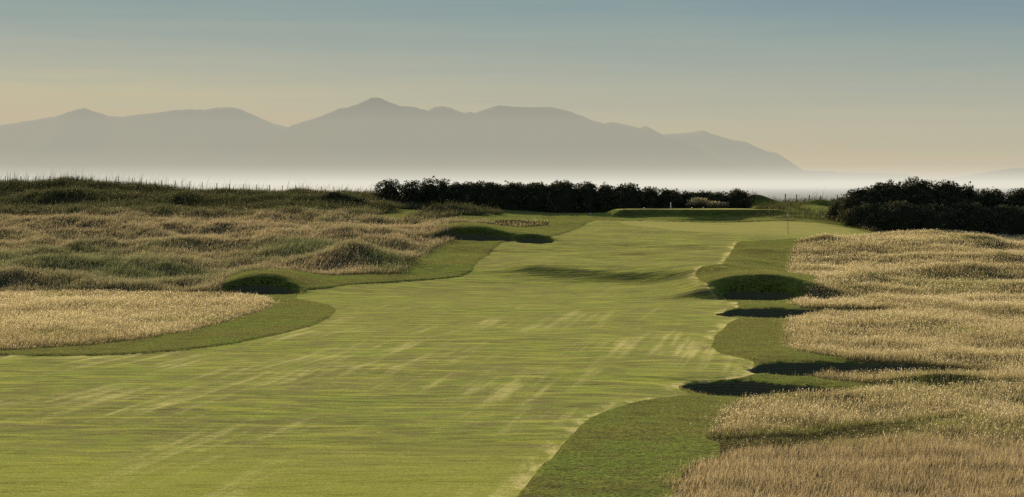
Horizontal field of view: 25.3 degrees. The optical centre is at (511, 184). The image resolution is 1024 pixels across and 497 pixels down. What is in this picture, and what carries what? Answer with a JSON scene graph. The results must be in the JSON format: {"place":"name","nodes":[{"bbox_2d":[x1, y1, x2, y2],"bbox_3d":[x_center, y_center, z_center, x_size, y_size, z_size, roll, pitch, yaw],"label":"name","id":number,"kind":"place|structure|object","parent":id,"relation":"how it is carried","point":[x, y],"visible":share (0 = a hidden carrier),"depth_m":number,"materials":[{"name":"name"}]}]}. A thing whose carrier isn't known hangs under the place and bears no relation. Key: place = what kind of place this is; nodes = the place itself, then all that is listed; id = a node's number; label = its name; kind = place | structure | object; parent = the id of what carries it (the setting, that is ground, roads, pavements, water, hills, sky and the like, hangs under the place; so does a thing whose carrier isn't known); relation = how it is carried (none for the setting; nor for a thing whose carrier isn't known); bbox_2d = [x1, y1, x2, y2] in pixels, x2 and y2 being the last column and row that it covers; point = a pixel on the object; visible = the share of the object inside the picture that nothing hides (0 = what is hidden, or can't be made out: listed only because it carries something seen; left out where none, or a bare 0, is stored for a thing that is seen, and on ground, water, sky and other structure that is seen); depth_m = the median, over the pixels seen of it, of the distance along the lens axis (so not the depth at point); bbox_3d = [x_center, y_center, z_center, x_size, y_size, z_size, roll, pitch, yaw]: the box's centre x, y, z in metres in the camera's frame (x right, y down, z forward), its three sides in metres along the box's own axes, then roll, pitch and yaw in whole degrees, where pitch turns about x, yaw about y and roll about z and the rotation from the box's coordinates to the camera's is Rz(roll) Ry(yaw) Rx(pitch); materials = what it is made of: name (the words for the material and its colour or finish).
{"place":"outdoors","nodes":[
{"label":"outdoors","id":0,"kind":"place"},
{"bbox_2d":[0,107,287,183],"bbox_3d":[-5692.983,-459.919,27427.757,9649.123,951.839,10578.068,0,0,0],"label":"mountain","id":1,"kind":"structure","parent":0,"point":[178,145],"depth_m":25488.67,"materials":[{"name":"grey stone"}]},
{"bbox_2d":[0,220,865,496],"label":"fairway ground","id":2,"kind":"structure","parent":0,"point":[506,369],"depth_m":91.37,"materials":[{"name":"green plant"}]},
{"bbox_2d":[162,97,814,185],"bbox_3d":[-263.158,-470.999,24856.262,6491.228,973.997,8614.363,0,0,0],"label":"mountain","id":3,"kind":"structure","parent":0,"point":[372,141],"depth_m":22946.03,"materials":[{"name":"grey stone"}]},
{"bbox_2d":[0,194,978,496],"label":"rough ground","id":4,"kind":"structure","parent":0,"point":[622,422],"depth_m":118.77,"materials":[{"name":"green plant"}]},
{"bbox_2d":[5,176,358,191],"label":"post fence","id":5,"kind":"object","parent":4,"relation":"on","point":[196,182],"visible":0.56,"depth_m":303.95,"materials":[{"name":"wood"}]},
{"bbox_2d":[224,285,297,294],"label":"sand bunker","id":6,"kind":"object","parent":4,"relation":"on","point":[263,289],"visible":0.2,"depth_m":165.59},
{"bbox_2d":[433,178,453,205],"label":"hedge bush","id":7,"kind":"object","parent":4,"relation":"on","point":[442,190],"visible":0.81,"depth_m":285.88,"materials":[{"name":"green plant"}]},
{"bbox_2d":[447,181,477,206],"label":"hedge bush","id":8,"kind":"object","parent":4,"relation":"on","point":[462,191],"visible":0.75,"depth_m":286.06,"materials":[{"name":"green plant"}]},
{"bbox_2d":[439,234,512,241],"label":"sand bunker","id":9,"kind":"object","parent":4,"relation":"on","point":[476,237],"visible":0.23,"depth_m":224.40},
{"bbox_2d":[472,180,504,208],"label":"hedge bush","id":10,"kind":"object","parent":4,"relation":"on","point":[488,193],"visible":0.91,"depth_m":285.98,"materials":[{"name":"green plant"}]},
{"bbox_2d":[500,180,528,210],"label":"hedge bush","id":11,"kind":"object","parent":4,"relation":"on","point":[513,193],"visible":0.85,"depth_m":285.91,"materials":[{"name":"green plant"}]},
{"bbox_2d":[518,238,550,243],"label":"sand bunker","id":12,"kind":"object","parent":4,"relation":"on","point":[533,240],"visible":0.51,"depth_m":222.54},
{"bbox_2d":[522,181,550,211],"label":"hedge bush","id":13,"kind":"object","parent":4,"relation":"on","point":[536,194],"visible":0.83,"depth_m":285.97,"materials":[{"name":"green plant"}]},
{"bbox_2d":[542,180,581,212],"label":"hedge bush","id":14,"kind":"object","parent":4,"relation":"on","point":[563,198],"visible":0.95,"depth_m":285.12,"materials":[{"name":"green plant"}]},
{"bbox_2d":[575,180,601,212],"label":"hedge bush","id":15,"kind":"object","parent":4,"relation":"on","point":[587,200],"visible":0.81,"depth_m":286.03,"materials":[{"name":"green plant"}]},
{"bbox_2d":[594,182,614,212],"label":"hedge bush","id":16,"kind":"object","parent":4,"relation":"on","point":[605,199],"visible":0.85,"depth_m":286.13,"materials":[{"name":"green plant"}]},
{"bbox_2d":[610,182,645,210],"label":"hedge bush","id":17,"kind":"object","parent":4,"relation":"on","point":[629,196],"visible":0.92,"depth_m":285.29,"materials":[{"name":"green plant"}]},
{"bbox_2d":[640,186,661,207],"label":"hedge bush","id":18,"kind":"object","parent":4,"relation":"on","point":[651,197],"visible":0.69,"depth_m":286.11,"materials":[{"name":"green plant"}]},
{"bbox_2d":[657,188,683,207],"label":"hedge bush","id":19,"kind":"object","parent":4,"relation":"on","point":[667,196],"visible":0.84,"depth_m":286.36,"materials":[{"name":"green plant"}]},
{"bbox_2d":[679,190,696,207],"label":"hedge bush","id":20,"kind":"object","parent":4,"relation":"on","point":[688,196],"visible":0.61,"depth_m":288.11,"materials":[{"name":"green plant"}]},
{"bbox_2d":[686,199,697,207],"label":"marram clump","id":21,"kind":"object","parent":4,"relation":"on","point":[691,204],"visible":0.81,"depth_m":283.70,"materials":[{"name":"green plant"}]},
{"bbox_2d":[691,197,708,207],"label":"marram clump","id":22,"kind":"object","parent":4,"relation":"on","point":[701,203],"visible":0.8,"depth_m":284.42,"materials":[{"name":"green plant"}]},
{"bbox_2d":[692,190,713,207],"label":"hedge bush","id":23,"kind":"object","parent":4,"relation":"on","point":[702,195],"visible":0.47,"depth_m":289.82,"materials":[{"name":"green plant"}]},
{"bbox_2d":[706,200,723,207],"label":"marram clump","id":24,"kind":"object","parent":4,"relation":"on","point":[714,205],"visible":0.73,"depth_m":284.72,"materials":[{"name":"green plant"}]},
{"bbox_2d":[705,190,727,207],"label":"hedge bush","id":25,"kind":"object","parent":4,"relation":"on","point":[719,196],"visible":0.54,"depth_m":288.63,"materials":[{"name":"green plant"}]},
{"bbox_2d":[721,202,729,207],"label":"marram clump","id":26,"kind":"object","parent":4,"relation":"on","point":[725,204],"visible":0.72,"depth_m":285.30,"materials":[{"name":"green plant"}]},
{"bbox_2d":[724,188,752,208],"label":"hedge bush","id":27,"kind":"object","parent":4,"relation":"on","point":[736,198],"visible":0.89,"depth_m":286.33,"materials":[{"name":"green plant"}]},
{"bbox_2d":[723,292,795,300],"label":"sand bunker","id":28,"kind":"object","parent":4,"relation":"on","point":[773,296],"visible":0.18,"depth_m":164.31},
{"bbox_2d":[681,381,847,397],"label":"sand bunker","id":29,"kind":"object","parent":4,"relation":"on","point":[744,388],"visible":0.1,"depth_m":92.77},
{"bbox_2d":[716,309,877,317],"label":"sand bunker","id":30,"kind":"object","parent":4,"relation":"on","point":[767,313],"visible":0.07,"depth_m":147.61},
{"bbox_2d":[823,207,831,218],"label":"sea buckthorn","id":31,"kind":"object","parent":4,"relation":"on","point":[828,214],"visible":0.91,"depth_m":261.63,"materials":[{"name":"green plant"}]},
{"bbox_2d":[746,363,976,376],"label":"sand bunker","id":32,"kind":"object","parent":4,"relation":"on","point":[803,369],"visible":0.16,"depth_m":102.11},
{"bbox_2d":[0,179,1023,496],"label":"dune ground","id":33,"kind":"structure","parent":0,"point":[802,437],"depth_m":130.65,"materials":[{"name":"beige plant"}]},
{"bbox_2d":[0,288,286,349],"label":"fescue grass","id":34,"kind":"structure","parent":33,"relation":"on","point":[16,302],"depth_m":136.79,"materials":[{"name":"beige plant"}]},
{"bbox_2d":[172,194,182,200],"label":"dune shrub","id":35,"kind":"object","parent":33,"relation":"on","point":[176,197],"visible":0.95,"depth_m":276.79,"materials":[{"name":"green plant"}]},
{"bbox_2d":[0,169,494,291],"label":"dune grass","id":36,"kind":"structure","parent":33,"relation":"on","point":[329,208],"depth_m":225.85,"materials":[{"name":"plant"}]},
{"bbox_2d":[321,190,348,197],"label":"dune shrub","id":37,"kind":"object","parent":33,"relation":"on","point":[332,194],"visible":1,"depth_m":270.62,"materials":[{"name":"green plant"}]},
{"bbox_2d":[349,197,366,203],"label":"dune shrub","id":38,"kind":"object","parent":33,"relation":"on","point":[360,200],"visible":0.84,"depth_m":269.60,"materials":[{"name":"green plant"}]},
{"bbox_2d":[372,178,405,202],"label":"hedge bush","id":39,"kind":"object","parent":33,"relation":"on","point":[388,191],"visible":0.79,"depth_m":284.51,"materials":[{"name":"green plant"}]},
{"bbox_2d":[398,179,426,203],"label":"hedge bush","id":40,"kind":"object","parent":33,"relation":"on","point":[413,194],"visible":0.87,"depth_m":285.60,"materials":[{"name":"green plant"}]},
{"bbox_2d":[419,176,438,206],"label":"hedge bush","id":41,"kind":"object","parent":33,"relation":"on","point":[429,188],"visible":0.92,"depth_m":286.74,"materials":[{"name":"green plant"}]},
{"bbox_2d":[374,188,880,230],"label":"marram grass","id":42,"kind":"structure","parent":33,"relation":"on","point":[431,213],"depth_m":265.77,"materials":[{"name":"plant"}]},
{"bbox_2d":[760,438,788,449],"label":"grass tussock","id":43,"kind":"object","parent":33,"relation":"on","point":[780,444],"depth_m":68.42,"materials":[{"name":"beige plant"}]},
{"bbox_2d":[828,194,845,220],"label":"gorse bush","id":44,"kind":"object","parent":33,"relation":"on","point":[834,206],"visible":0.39,"depth_m":261.20,"materials":[{"name":"green plant"}]},
{"bbox_2d":[838,202,881,227],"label":"gorse bush","id":45,"kind":"object","parent":33,"relation":"on","point":[862,215],"visible":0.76,"depth_m":250.49,"materials":[{"name":"green plant"}]},
{"bbox_2d":[835,185,886,221],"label":"gorse bush","id":46,"kind":"object","parent":33,"relation":"on","point":[858,197],"visible":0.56,"depth_m":256.90,"materials":[{"name":"green plant"}]},
{"bbox_2d":[866,179,909,206],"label":"gorse bush","id":47,"kind":"object","parent":33,"relation":"on","point":[891,192],"visible":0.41,"depth_m":257.49,"materials":[{"name":"green plant"}]},
{"bbox_2d":[870,200,923,230],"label":"gorse bush","id":48,"kind":"object","parent":33,"relation":"on","point":[897,216],"visible":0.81,"depth_m":248.16,"materials":[{"name":"green plant"}]},
{"bbox_2d":[902,176,947,207],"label":"gorse bush","id":49,"kind":"object","parent":33,"relation":"on","point":[917,191],"visible":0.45,"depth_m":257.41,"materials":[{"name":"green plant"}]},
{"bbox_2d":[914,203,962,231],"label":"gorse bush","id":50,"kind":"object","parent":33,"relation":"on","point":[936,217],"visible":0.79,"depth_m":247.11,"materials":[{"name":"green plant"}]},
{"bbox_2d":[931,179,969,209],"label":"gorse bush","id":51,"kind":"object","parent":33,"relation":"on","point":[953,192],"visible":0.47,"depth_m":258.57,"materials":[{"name":"green plant"}]},
{"bbox_2d":[960,181,983,206],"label":"gorse bush","id":52,"kind":"object","parent":33,"relation":"on","point":[970,192],"visible":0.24,"depth_m":259.88,"materials":[{"name":"green plant"}]},
{"bbox_2d":[948,201,997,233],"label":"gorse bush","id":53,"kind":"object","parent":33,"relation":"on","point":[974,217],"visible":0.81,"depth_m":248.14,"materials":[{"name":"green plant"}]},
{"bbox_2d":[975,188,1009,208],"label":"gorse bush","id":54,"kind":"object","parent":33,"relation":"on","point":[990,199],"visible":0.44,"depth_m":260.59,"materials":[{"name":"green plant"}]},
{"bbox_2d":[985,204,1023,234],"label":"gorse bush","id":55,"kind":"object","parent":33,"relation":"on","point":[1010,219],"visible":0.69,"depth_m":248.87,"materials":[{"name":"green plant"}]},
{"bbox_2d":[1002,187,1023,210],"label":"gorse bush","id":56,"kind":"object","parent":33,"relation":"on","point":[1016,198],"visible":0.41,"depth_m":260.81,"materials":[{"name":"green plant"}]},
{"bbox_2d":[0,0,1023,178],"label":"sky","id":57,"kind":"structure","parent":0,"point":[934,89],"materials":[{"name":"blue"}]},
{"bbox_2d":[496,218,547,226],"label":"fescue grass","id":58,"kind":"structure","parent":0,"point":[498,223],"depth_m":247.42,"materials":[{"name":"beige plant"}]},
{"bbox_2d":[165,186,1023,201],"bbox_3d":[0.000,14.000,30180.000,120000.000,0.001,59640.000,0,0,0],"label":"sea water","id":59,"kind":"structure","parent":0,"point":[807,191],"depth_m":8401.35,"materials":[{"name":"grey liquid"}]},
{"bbox_2d":[614,208,776,209],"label":"tee ground","id":60,"kind":"structure","parent":0,"point":[688,209],"depth_m":270.83,"materials":[{"name":"green plant"}]},
{"bbox_2d":[620,220,851,235],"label":"green ground","id":61,"kind":"structure","parent":0,"point":[779,228],"depth_m":244.72,"materials":[{"name":"green plant"}]},
{"bbox_2d":[664,130,998,185],"bbox_3d":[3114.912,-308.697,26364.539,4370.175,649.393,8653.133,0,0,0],"label":"mountain","id":62,"kind":"structure","parent":0,"point":[746,156],"depth_m":25010.09,"materials":[{"name":"grey stone"}]},
{"bbox_2d":[894,167,1023,185],"bbox_3d":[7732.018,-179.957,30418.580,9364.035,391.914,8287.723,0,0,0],"label":"mountain","id":63,"kind":"structure","parent":0,"point":[1010,177],"depth_m":29421.25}
]}

